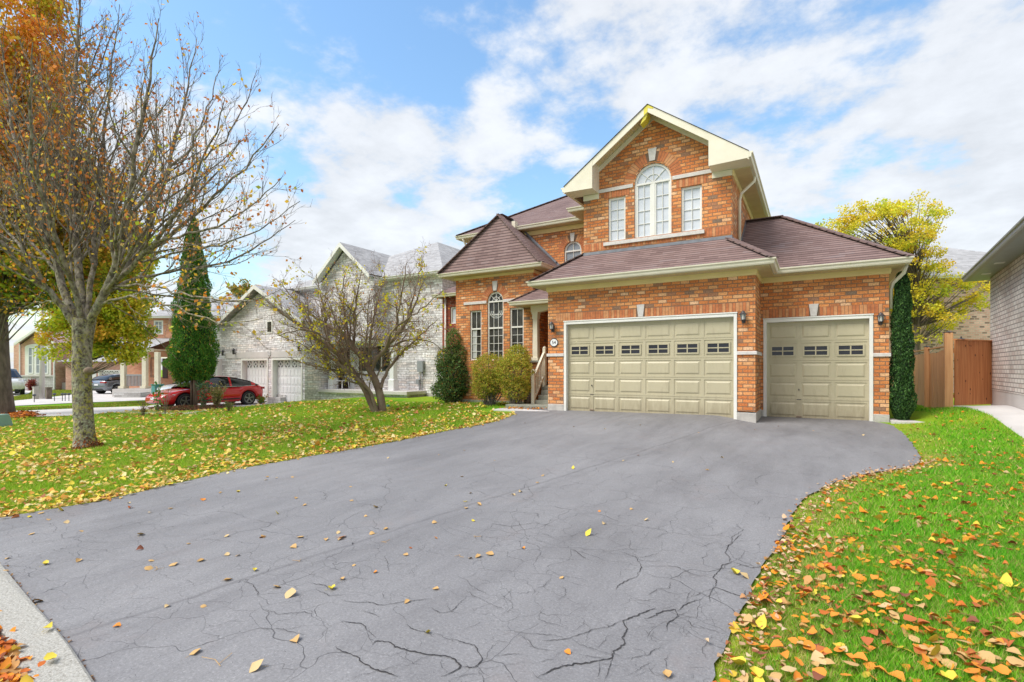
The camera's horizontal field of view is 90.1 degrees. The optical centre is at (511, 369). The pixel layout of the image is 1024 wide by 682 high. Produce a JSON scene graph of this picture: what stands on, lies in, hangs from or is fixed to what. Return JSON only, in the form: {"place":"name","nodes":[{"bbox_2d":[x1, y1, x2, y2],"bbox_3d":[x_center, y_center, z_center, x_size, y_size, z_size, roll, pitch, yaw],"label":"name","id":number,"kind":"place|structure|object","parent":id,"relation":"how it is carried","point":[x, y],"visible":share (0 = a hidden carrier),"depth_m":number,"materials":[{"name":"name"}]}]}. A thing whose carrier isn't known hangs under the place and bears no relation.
{"place":"outdoors","nodes":[
{"label":"outdoors","id":0,"kind":"place"},
{"bbox_2d":[13,390,31,395],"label":"forecourt","id":1,"kind":"structure","parent":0,"point":[16,394],"depth_m":37.33,"materials":[{"name":"concrete"}]},
{"bbox_2d":[11,368,26,394],"bbox_3d":[-36.072,0.879,36.218,5.224,1.922,2.307,0,0,41],"label":"parked car","id":2,"kind":"object","parent":1,"relation":"on","point":[18,384],"visible":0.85,"depth_m":35.22,"materials":[{"name":"white metal"}]},
{"bbox_2d":[15,401,152,410],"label":"grass","id":3,"kind":"structure","parent":0,"point":[119,404],"depth_m":23.99,"materials":[{"name":"plant"}]},
{"bbox_2d":[0,408,920,681],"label":"driveway","id":4,"kind":"structure","parent":0,"point":[632,594],"depth_m":4.34,"materials":[{"name":"asphalt"}]},
{"bbox_2d":[249,659,265,672],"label":"fallen leaf","id":5,"kind":"object","parent":4,"relation":"on","point":[255,665],"visible":1,"depth_m":2.75,"materials":[{"name":"plant"}]},
{"bbox_2d":[285,588,295,597],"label":"fallen leaf","id":6,"kind":"object","parent":4,"relation":"on","point":[290,592],"visible":1,"depth_m":3.58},
{"bbox_2d":[0,370,1023,681],"bbox_3d":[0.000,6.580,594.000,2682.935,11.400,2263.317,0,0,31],"label":"ground","id":7,"kind":"structure","parent":0,"point":[926,418],"depth_m":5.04,"materials":[{"name":"plant"}]},
{"bbox_2d":[0,414,12,427],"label":"utility box","id":8,"kind":"object","parent":7,"relation":"on","point":[5,420],"visible":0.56,"depth_m":14.89,"materials":[{"name":"green metal"}]},
{"bbox_2d":[0,410,60,418],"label":"leaf litter","id":9,"kind":"object","parent":7,"relation":"on","point":[21,413],"visible":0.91,"depth_m":17.75,"materials":[{"name":"orange plant"}]},
{"bbox_2d":[25,377,36,390],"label":"red shrub","id":10,"kind":"object","parent":7,"relation":"on","point":[30,384],"visible":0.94,"depth_m":42.55,"materials":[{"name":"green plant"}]},
{"bbox_2d":[32,387,39,398],"bbox_3d":[-28.415,1.450,30.500,0.280,0.800,0.280,0,0,31],"label":"bollard","id":11,"kind":"object","parent":7,"relation":"on","point":[35,390],"visible":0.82,"depth_m":30.43,"materials":[{"name":"concrete"}]},
{"bbox_2d":[36,306,44,398],"bbox_3d":[-28.056,-1.317,30.988,1.439,6.435,0.324,0,0,-1],"label":"street lamp","id":12,"kind":"object","parent":7,"relation":"on","point":[42,382],"visible":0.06,"depth_m":30.91,"materials":[{"name":"metal"}]},
{"bbox_2d":[14,389,71,400],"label":"grass","id":13,"kind":"structure","parent":7,"relation":"on","point":[58,392],"depth_m":34.69,"materials":[{"name":"plant"}]},
{"bbox_2d":[0,564,93,681],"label":"kerb","id":14,"kind":"structure","parent":7,"relation":"on","point":[23,614],"depth_m":3.04,"materials":[{"name":"concrete"}]},
{"bbox_2d":[43,652,56,659],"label":"fallen leaf","id":15,"kind":"object","parent":14,"relation":"on","point":[50,655],"visible":1,"depth_m":2.80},
{"bbox_2d":[5,565,95,680],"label":"leaf litter","id":16,"kind":"object","parent":14,"relation":"on","point":[50,619],"visible":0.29,"depth_m":3.45,"materials":[{"name":"brown plant"}]},
{"bbox_2d":[45,387,52,398],"bbox_3d":[-27.646,1.465,30.500,0.280,0.770,0.280,0,0,31],"label":"bollard","id":17,"kind":"object","parent":7,"relation":"on","point":[48,392],"visible":0.82,"depth_m":30.44,"materials":[{"name":"stone"}]},
{"bbox_2d":[14,324,122,389],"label":"rose house","id":18,"kind":"structure","parent":7,"relation":"on","point":[26,364],"depth_m":42.95,"materials":[{"name":"brick"}]},
{"bbox_2d":[28,347,32,373],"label":"window","id":19,"kind":"structure","parent":18,"relation":"in","point":[30,351],"depth_m":42.89,"materials":[{"name":"grey glass"}]},
{"bbox_2d":[35,348,39,373],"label":"window","id":20,"kind":"structure","parent":18,"relation":"in","point":[37,362],"depth_m":42.89,"materials":[{"name":"grey glass"}]},
{"bbox_2d":[0,0,152,413],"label":"maple tree","id":21,"kind":"object","parent":7,"relation":"on","point":[13,285],"visible":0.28,"depth_m":17.95,"materials":[{"name":"brown plant"}]},
{"bbox_2d":[15,391,145,405],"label":"drive","id":22,"kind":"structure","parent":7,"relation":"on","point":[106,396],"depth_m":29.96,"materials":[{"name":"concrete"}]},
{"bbox_2d":[92,374,122,392],"bbox_3d":[-29.072,1.081,38.660,2.157,1.504,4.524,0,0,16],"label":"parked car","id":23,"kind":"object","parent":22,"relation":"on","point":[104,383],"visible":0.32,"depth_m":36.67,"materials":[{"name":"grey metal"}]},
{"bbox_2d":[157,381,178,389],"bbox_3d":[-19.429,1.081,31.659,2.157,1.504,4.424,0,0,21],"label":"parked car","id":24,"kind":"object","parent":22,"relation":"on","point":[168,386],"visible":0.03,"depth_m":29.97,"materials":[{"name":"metal"}]},
{"bbox_2d":[30,212,165,374],"bbox_3d":[-21.541,-3.302,26.808,5.746,10.404,5.424,0,0,31],"label":"maple tree","id":25,"kind":"object","parent":7,"relation":"on","point":[111,330],"visible":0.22,"depth_m":26.32,"materials":[{"name":"yellow plant"}]},
{"bbox_2d":[57,353,161,389],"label":"garage building","id":26,"kind":"structure","parent":7,"relation":"on","point":[114,369],"depth_m":43.00,"materials":[{"name":"brick"}]},
{"bbox_2d":[10,400,268,416],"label":"drive","id":27,"kind":"structure","parent":7,"relation":"on","point":[63,412],"depth_m":20.93,"materials":[{"name":"concrete"}]},
{"bbox_2d":[157,389,172,412],"bbox_3d":[-11.952,1.110,17.671,0.428,0.924,0.461,0,0,-4],"label":"perennial plant","id":28,"kind":"object","parent":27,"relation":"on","point":[164,408],"visible":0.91,"depth_m":17.62,"materials":[{"name":"green plant"}]},
{"bbox_2d":[145,376,264,406],"bbox_3d":[-14.800,1.075,24.850,2.317,1.519,4.774,0,0,32],"label":"parked car","id":29,"kind":"object","parent":27,"relation":"on","point":[244,392],"visible":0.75,"depth_m":24.65,"materials":[{"name":"red metal"}]},
{"bbox_2d":[256,394,267,403],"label":"border plant","id":30,"kind":"object","parent":27,"relation":"on","point":[261,400],"visible":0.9,"depth_m":26.07,"materials":[{"name":"green plant"}]},
{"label":"planting bed","id":31,"kind":"structure","parent":27,"relation":"on","visible":0},
{"bbox_2d":[152,381,164,410],"bbox_3d":[-12.963,1.004,18.696,0.498,1.174,0.556,0,0,-3],"label":"perennial plant","id":32,"kind":"object","parent":31,"relation":"on","point":[157,400],"visible":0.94,"depth_m":18.63,"materials":[{"name":"green plant"}]},
{"bbox_2d":[148,404,234,410],"bbox_3d":[-13.874,1.678,22.293,3.910,0.277,1.650,0,0,1],"label":"ground cover","id":33,"kind":"object","parent":31,"relation":"on","point":[185,407],"visible":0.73,"depth_m":21.92,"materials":[{"name":"brown plant"}]},
{"bbox_2d":[194,380,212,408],"bbox_3d":[-13.454,1.160,22.324,0.696,1.418,0.717,0,0,-24],"label":"rose bush","id":34,"kind":"object","parent":31,"relation":"on","point":[202,400],"visible":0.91,"depth_m":22.25,"materials":[{"name":"green plant"}]},
{"bbox_2d":[205,381,226,406],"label":"ornamental grass","id":35,"kind":"object","parent":31,"relation":"on","point":[216,393],"depth_m":22.74,"materials":[{"name":"green plant"}]},
{"bbox_2d":[138,400,149,415],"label":"seedling shrub","id":36,"kind":"object","parent":7,"relation":"on","point":[143,410],"visible":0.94,"depth_m":16.97,"materials":[{"name":"green plant"}]},
{"bbox_2d":[0,0,305,448],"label":"lawn tree","id":37,"kind":"object","parent":7,"relation":"on","point":[81,315],"visible":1,"depth_m":10.68,"materials":[{"name":"brown plant"}]},
{"bbox_2d":[112,295,238,396],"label":"porch house","id":38,"kind":"structure","parent":7,"relation":"on","point":[138,379],"depth_m":35.61,"materials":[{"name":"pink brick"}]},
{"bbox_2d":[154,320,162,333],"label":"window","id":39,"kind":"structure","parent":38,"relation":"in","point":[160,326],"depth_m":36.01,"materials":[{"name":"grey glass"}]},
{"bbox_2d":[162,358,167,377],"bbox_3d":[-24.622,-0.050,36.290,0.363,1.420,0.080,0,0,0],"label":"front door","id":40,"kind":"structure","parent":38,"relation":"in","point":[164,370],"depth_m":36.25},
{"bbox_2d":[161,218,220,405],"bbox_3d":[-14.521,-2.593,23.316,2.288,8.890,2.357,0,0,31],"label":"cedar tree","id":41,"kind":"object","parent":7,"relation":"on","point":[196,357],"visible":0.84,"depth_m":22.93,"materials":[{"name":"green plant"}]},
{"bbox_2d":[222,278,260,298],"bbox_3d":[-21.040,-2.549,40.078,3.193,8.898,3.532,0,0,31],"label":"distant tree","id":42,"kind":"object","parent":7,"relation":"on","point":[246,287],"visible":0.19,"depth_m":39.35,"materials":[{"name":"brown plant"}]},
{"bbox_2d":[0,399,511,515],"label":"grass","id":43,"kind":"structure","parent":7,"relation":"on","point":[186,459],"depth_m":11.36,"materials":[{"name":"plant"}]},
{"bbox_2d":[0,399,515,517],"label":"leaf litter","id":44,"kind":"object","parent":43,"relation":"on","point":[43,498],"visible":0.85,"depth_m":10.80,"materials":[{"name":"yellow plant"}]},
{"bbox_2d":[211,242,459,402],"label":"stone house","id":45,"kind":"structure","parent":7,"relation":"on","point":[276,373],"depth_m":26.33,"materials":[{"name":"grey stone"}]},
{"bbox_2d":[247,360,266,400],"bbox_3d":[-13.840,0.616,27.986,2.228,2.209,0.075,0,0,31],"label":"garage door","id":46,"kind":"structure","parent":45,"relation":"in","point":[256,369],"depth_m":27.98,"materials":[{"name":"white metal"}]},
{"bbox_2d":[266,320,272,333],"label":"window","id":47,"kind":"structure","parent":45,"relation":"in","point":[268,324],"depth_m":27.07,"materials":[{"name":"white glass"}]},
{"bbox_2d":[277,360,300,401],"bbox_3d":[-11.471,0.616,26.589,2.312,2.209,0.075,0,0,31],"label":"garage door","id":48,"kind":"structure","parent":45,"relation":"in","point":[288,373],"depth_m":26.62,"materials":[{"name":"white metal"}]},
{"bbox_2d":[350,350,354,388],"bbox_3d":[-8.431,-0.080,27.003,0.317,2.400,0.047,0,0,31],"label":"front door","id":49,"kind":"structure","parent":45,"relation":"in","point":[352,385],"depth_m":26.97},
{"bbox_2d":[357,343,393,373],"bbox_3d":[-7.010,-0.541,26.282,2.653,1.562,0.090,0,0,31],"label":"window","id":50,"kind":"structure","parent":45,"relation":"in","point":[377,367],"depth_m":26.14,"materials":[{"name":"grey glass"}]},
{"bbox_2d":[251,241,454,412],"bbox_3d":[-4.846,-1.341,16.461,6.250,5.905,4.318,0,0,-1],"label":"ornamental tree","id":51,"kind":"object","parent":7,"relation":"on","point":[346,367],"visible":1,"depth_m":16.21,"materials":[{"name":"brown plant"}]},
{"bbox_2d":[430,327,470,402],"bbox_3d":[-2.274,-0.129,19.124,1.601,2.895,1.567,0,0,31],"label":"evergreen shrub","id":52,"kind":"object","parent":7,"relation":"on","point":[448,387],"visible":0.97,"depth_m":18.89,"materials":[{"name":"green plant"}]},
{"bbox_2d":[468,352,511,405],"bbox_3d":[-0.693,0.335,17.098,1.632,1.842,1.200,0,0,31],"label":"rounded hedge","id":53,"kind":"object","parent":7,"relation":"on","point":[486,391],"visible":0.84,"depth_m":16.87,"materials":[{"name":"yellow plant"}]},
{"bbox_2d":[493,343,535,403],"bbox_3d":[0.113,0.195,16.516,1.457,2.113,1.346,0,0,31],"label":"rounded hedge","id":54,"kind":"object","parent":7,"relation":"on","point":[516,382],"visible":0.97,"depth_m":16.28,"materials":[{"name":"yellow plant"}]},
{"bbox_2d":[493,408,543,410],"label":"entry walkway","id":55,"kind":"structure","parent":7,"relation":"on","point":[506,409],"depth_m":15.20,"materials":[{"name":"concrete"}]},
{"bbox_2d":[506,403,547,408],"bbox_3d":[0.680,1.287,15.963,1.650,0.365,0.690,0,0,31],"label":"entry landing","id":56,"kind":"object","parent":7,"relation":"on","point":[523,405],"visible":0.15,"depth_m":15.85,"materials":[{"name":"concrete"}]},
{"bbox_2d":[431,104,916,422],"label":"brick house","id":57,"kind":"structure","parent":7,"relation":"on","point":[662,199],"depth_m":13.53,"materials":[{"name":"brick"}]},
{"bbox_2d":[451,307,455,323],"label":"window","id":58,"kind":"structure","parent":57,"relation":"in","point":[453,309],"depth_m":21.28,"materials":[{"name":"white glass"}]},
{"bbox_2d":[471,310,480,359],"bbox_3d":[-1.299,-1.237,18.859,0.512,1.835,0.074,0,0,31],"label":"window","id":59,"kind":"structure","parent":57,"relation":"in","point":[475,315],"depth_m":18.86,"materials":[{"name":"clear glass"}]},
{"bbox_2d":[488,292,502,359],"bbox_3d":[-0.563,-1.552,18.424,0.688,2.465,0.075,0,0,31],"label":"window","id":60,"kind":"structure","parent":57,"relation":"in","point":[495,300],"depth_m":18.45,"materials":[{"name":"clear glass"}]},
{"bbox_2d":[510,308,522,358],"bbox_3d":[0.200,-1.237,17.974,0.560,1.835,0.074,0,0,31],"label":"window","id":61,"kind":"structure","parent":57,"relation":"in","point":[516,314],"depth_m":18.01,"materials":[{"name":"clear glass"}]},
{"bbox_2d":[565,241,580,261],"bbox_3d":[2.198,-4.162,18.246,0.669,0.785,0.075,0,0,31],"label":"window","id":62,"kind":"structure","parent":57,"relation":"in","point":[570,253],"depth_m":18.28,"materials":[{"name":"grey glass"}]},
{"bbox_2d":[609,196,624,240],"bbox_3d":[3.025,-4.270,14.627,0.512,1.262,0.070,0,0,31],"label":"window","id":63,"kind":"structure","parent":57,"relation":"in","point":[616,205],"depth_m":14.63,"materials":[{"name":"white glass"}]},
{"bbox_2d":[568,317,733,417],"bbox_3d":[3.524,-0.035,13.609,4.428,2.479,0.096,0,0,31],"label":"garage door","id":64,"kind":"structure","parent":57,"relation":"in","point":[684,366],"depth_m":13.47,"materials":[{"name":"beige metal"}]},
{"bbox_2d":[635,163,670,237],"bbox_3d":[3.899,-4.650,14.108,1.023,2.023,0.075,0,0,31],"label":"window","id":65,"kind":"structure","parent":57,"relation":"in","point":[653,182],"depth_m":14.08,"materials":[{"name":"white glass"}]},
{"bbox_2d":[681,185,701,231],"bbox_3d":[4.786,-4.243,13.588,0.531,1.208,0.070,0,0,31],"label":"window","id":66,"kind":"structure","parent":57,"relation":"in","point":[691,197],"depth_m":13.60,"materials":[{"name":"white glass"}]},
{"bbox_2d":[739,310,746,322],"bbox_3d":[5.519,-1.228,12.201,0.190,0.355,0.251,0,0,31],"label":"wall lantern","id":67,"kind":"object","parent":57,"relation":"attached to","point":[742,314],"depth_m":12.14,"materials":[{"name":"black metal"}]},
{"bbox_2d":[767,319,868,420],"bbox_3d":[7.643,0.030,12.863,2.203,2.489,0.096,0,0,31],"label":"garage door","id":68,"kind":"structure","parent":57,"relation":"in","point":[816,369],"depth_m":12.82,"materials":[{"name":"beige metal"}]},
{"bbox_2d":[876,312,885,324],"bbox_3d":[8.674,-1.167,12.023,0.190,0.355,0.251,0,0,31],"label":"wall lantern","id":69,"kind":"object","parent":57,"relation":"attached to","point":[880,316],"depth_m":11.96,"materials":[{"name":"black metal"}]},
{"bbox_2d":[730,656,745,664],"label":"fallen leaf","id":70,"kind":"object","parent":7,"relation":"on","point":[739,660],"visible":1,"depth_m":2.64,"materials":[{"name":"plant"}]},
{"bbox_2d":[735,673,748,681],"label":"fallen leaf","id":71,"kind":"object","parent":7,"relation":"on","point":[745,677],"visible":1,"depth_m":2.54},
{"bbox_2d":[755,614,768,628],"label":"fallen leaf","id":72,"kind":"object","parent":7,"relation":"on","point":[760,620],"visible":1,"depth_m":3.03,"materials":[{"name":"plant"}]},
{"bbox_2d":[769,672,781,681],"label":"fallen leaf","id":73,"kind":"object","parent":7,"relation":"on","point":[777,675],"visible":1,"depth_m":2.56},
{"bbox_2d":[770,639,787,649],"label":"fallen leaf","id":74,"kind":"object","parent":7,"relation":"on","point":[776,642],"visible":1,"depth_m":2.83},
{"bbox_2d":[788,670,802,681],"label":"fallen leaf","id":75,"kind":"object","parent":7,"relation":"on","point":[797,674],"visible":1,"depth_m":2.54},
{"bbox_2d":[803,640,815,649],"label":"fallen leaf","id":76,"kind":"object","parent":7,"relation":"on","point":[810,643],"visible":1,"depth_m":2.82,"materials":[{"name":"plant"}]},
{"bbox_2d":[812,671,824,679],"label":"fallen leaf","id":77,"kind":"object","parent":7,"relation":"on","point":[817,676],"visible":1,"depth_m":2.53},
{"bbox_2d":[812,667,826,679],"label":"fallen leaf","id":78,"kind":"object","parent":7,"relation":"on","point":[821,671],"visible":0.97,"depth_m":2.57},
{"bbox_2d":[704,455,943,681],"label":"leaf litter","id":79,"kind":"object","parent":7,"relation":"on","point":[763,610],"visible":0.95,"depth_m":3.77,"materials":[{"name":"orange plant"}]},
{"bbox_2d":[750,666,765,677],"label":"fallen leaf","id":80,"kind":"object","parent":79,"relation":"on","point":[755,670],"visible":1,"depth_m":2.57,"materials":[{"name":"plant"}]},
{"bbox_2d":[781,666,796,671],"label":"fallen leaf","id":81,"kind":"object","parent":79,"relation":"on","point":[789,668],"visible":1,"depth_m":2.60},
{"bbox_2d":[844,652,854,661],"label":"fallen leaf","id":82,"kind":"object","parent":7,"relation":"on","point":[849,655],"visible":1,"depth_m":2.72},
{"bbox_2d":[849,615,863,621],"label":"fallen leaf","id":83,"kind":"object","parent":7,"relation":"on","point":[856,618],"visible":1,"depth_m":3.04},
{"bbox_2d":[851,652,869,664],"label":"fallen leaf","id":84,"kind":"object","parent":7,"relation":"on","point":[860,655],"visible":1,"depth_m":2.69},
{"bbox_2d":[712,408,1023,681],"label":"leaf litter","id":85,"kind":"object","parent":7,"relation":"on","point":[930,581],"visible":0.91,"depth_m":3.81,"materials":[{"name":"orange plant"}]},
{"bbox_2d":[872,590,884,599],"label":"fallen leaf","id":86,"kind":"object","parent":7,"relation":"on","point":[880,594],"visible":0.92,"depth_m":3.39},
{"bbox_2d":[800,245,989,392],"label":"house","id":87,"kind":"structure","parent":7,"relation":"on","point":[976,326],"depth_m":23.00,"materials":[{"name":"beige brick"}]},
{"bbox_2d":[888,670,904,681],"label":"fallen leaf","id":88,"kind":"object","parent":7,"relation":"on","point":[894,673],"visible":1,"depth_m":2.55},
{"bbox_2d":[815,189,989,354],"bbox_3d":[16.446,-3.133,21.338,7.530,8.631,3.791,0,0,10],"label":"locust tree","id":89,"kind":"object","parent":7,"relation":"on","point":[904,239],"visible":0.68,"depth_m":21.04,"materials":[{"name":"yellow plant"}]},
{"bbox_2d":[889,271,917,419],"bbox_3d":[9.161,-0.522,12.012,0.593,3.587,0.601,0,0,31],"label":"cedar shrub","id":90,"kind":"object","parent":7,"relation":"on","point":[902,400],"visible":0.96,"depth_m":11.89,"materials":[{"name":"green plant"}]},
{"bbox_2d":[890,418,920,423],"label":"side slab","id":91,"kind":"structure","parent":7,"relation":"on","point":[893,421],"depth_m":11.74,"materials":[{"name":"concrete"}]},
{"bbox_2d":[903,614,917,620],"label":"fallen leaf","id":92,"kind":"object","parent":7,"relation":"on","point":[907,617],"visible":1,"depth_m":3.07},
{"bbox_2d":[889,331,953,407],"bbox_3d":[13.893,0.121,18.225,0.240,2.240,11.170,0,0,27],"label":"board fence","id":93,"kind":"object","parent":7,"relation":"on","point":[933,377],"visible":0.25,"depth_m":14.40,"materials":[{"name":"brown wood"}]},
{"bbox_2d":[928,644,940,655],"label":"fallen leaf","id":94,"kind":"object","parent":7,"relation":"on","point":[936,649],"visible":0.9,"depth_m":2.69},
{"bbox_2d":[934,645,950,653],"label":"fallen leaf","id":95,"kind":"object","parent":7,"relation":"on","point":[944,650],"visible":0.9,"depth_m":2.73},
{"bbox_2d":[938,670,956,680],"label":"fallen leaf","id":96,"kind":"object","parent":7,"relation":"on","point":[950,675],"visible":1,"depth_m":2.52,"materials":[{"name":"plant"}]},
{"bbox_2d":[941,658,960,669],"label":"fallen leaf","id":97,"kind":"object","parent":7,"relation":"on","point":[949,663],"visible":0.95,"depth_m":2.64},
{"bbox_2d":[955,668,979,672],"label":"fallen leaf","id":98,"kind":"object","parent":7,"relation":"on","point":[971,670],"visible":1,"depth_m":2.56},
{"bbox_2d":[971,675,985,681],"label":"fallen leaf","id":99,"kind":"object","parent":7,"relation":"on","point":[979,678],"visible":1,"depth_m":2.52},
{"bbox_2d":[978,650,995,666],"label":"fallen leaf","id":100,"kind":"object","parent":7,"relation":"on","point":[989,656],"visible":0.82,"depth_m":2.68,"materials":[{"name":"plant"}]},
{"bbox_2d":[961,216,1023,409],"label":"neighbour house","id":101,"kind":"structure","parent":7,"relation":"on","point":[999,264],"depth_m":12.33,"materials":[{"name":"brick"}]},
{"bbox_2d":[953,336,991,405],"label":"wooden gate","id":102,"kind":"structure","parent":101,"relation":"attached to","point":[972,371],"depth_m":13.81,"materials":[{"name":"brown wood"}]},
{"bbox_2d":[993,664,1009,674],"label":"fallen leaf","id":103,"kind":"object","parent":7,"relation":"on","point":[1002,669],"visible":1,"depth_m":2.56,"materials":[{"name":"plant"}]},
{"bbox_2d":[999,572,1012,586],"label":"fallen leaf","id":104,"kind":"object","parent":7,"relation":"on","point":[1005,577],"visible":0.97,"depth_m":3.52,"materials":[{"name":"plant"}]},
{"bbox_2d":[1006,656,1023,666],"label":"fallen leaf","id":105,"kind":"object","parent":7,"relation":"on","point":[1013,660],"visible":1,"depth_m":2.62,"materials":[{"name":"plant"}]},
{"bbox_2d":[1006,647,1023,656],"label":"fallen leaf","id":106,"kind":"object","parent":7,"relation":"on","point":[1014,650],"visible":1,"depth_m":2.71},
{"bbox_2d":[0,0,1023,369],"label":"sky","id":107,"kind":"structure","parent":0,"point":[411,123],"materials":[{"name":"blue"}]},
{"bbox_2d":[953,405,1023,437],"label":"side path","id":108,"kind":"structure","parent":0,"point":[1012,417],"depth_m":10.77,"materials":[{"name":"concrete"}]},
{"label":"fallen leaf","id":109,"kind":"object","parent":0,"visible":0},
{"bbox_2d":[861,636,874,649],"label":"fallen leaf","id":110,"kind":"object","parent":109,"relation":"on","point":[865,640],"visible":1,"depth_m":2.84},
{"label":"fallen leaf","id":111,"kind":"object","parent":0,"visible":0},
{"bbox_2d":[811,650,826,664],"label":"fallen leaf","id":112,"kind":"object","parent":111,"relation":"on","point":[816,655],"visible":1,"depth_m":2.70,"materials":[{"name":"plant"}]},
{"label":"street","id":113,"kind":"structure","parent":0,"visible":0},
{"bbox_2d":[0,610,45,681],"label":"leaf litter","id":114,"kind":"object","parent":113,"relation":"on","point":[9,664],"visible":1,"depth_m":2.75,"materials":[{"name":"orange plant"}]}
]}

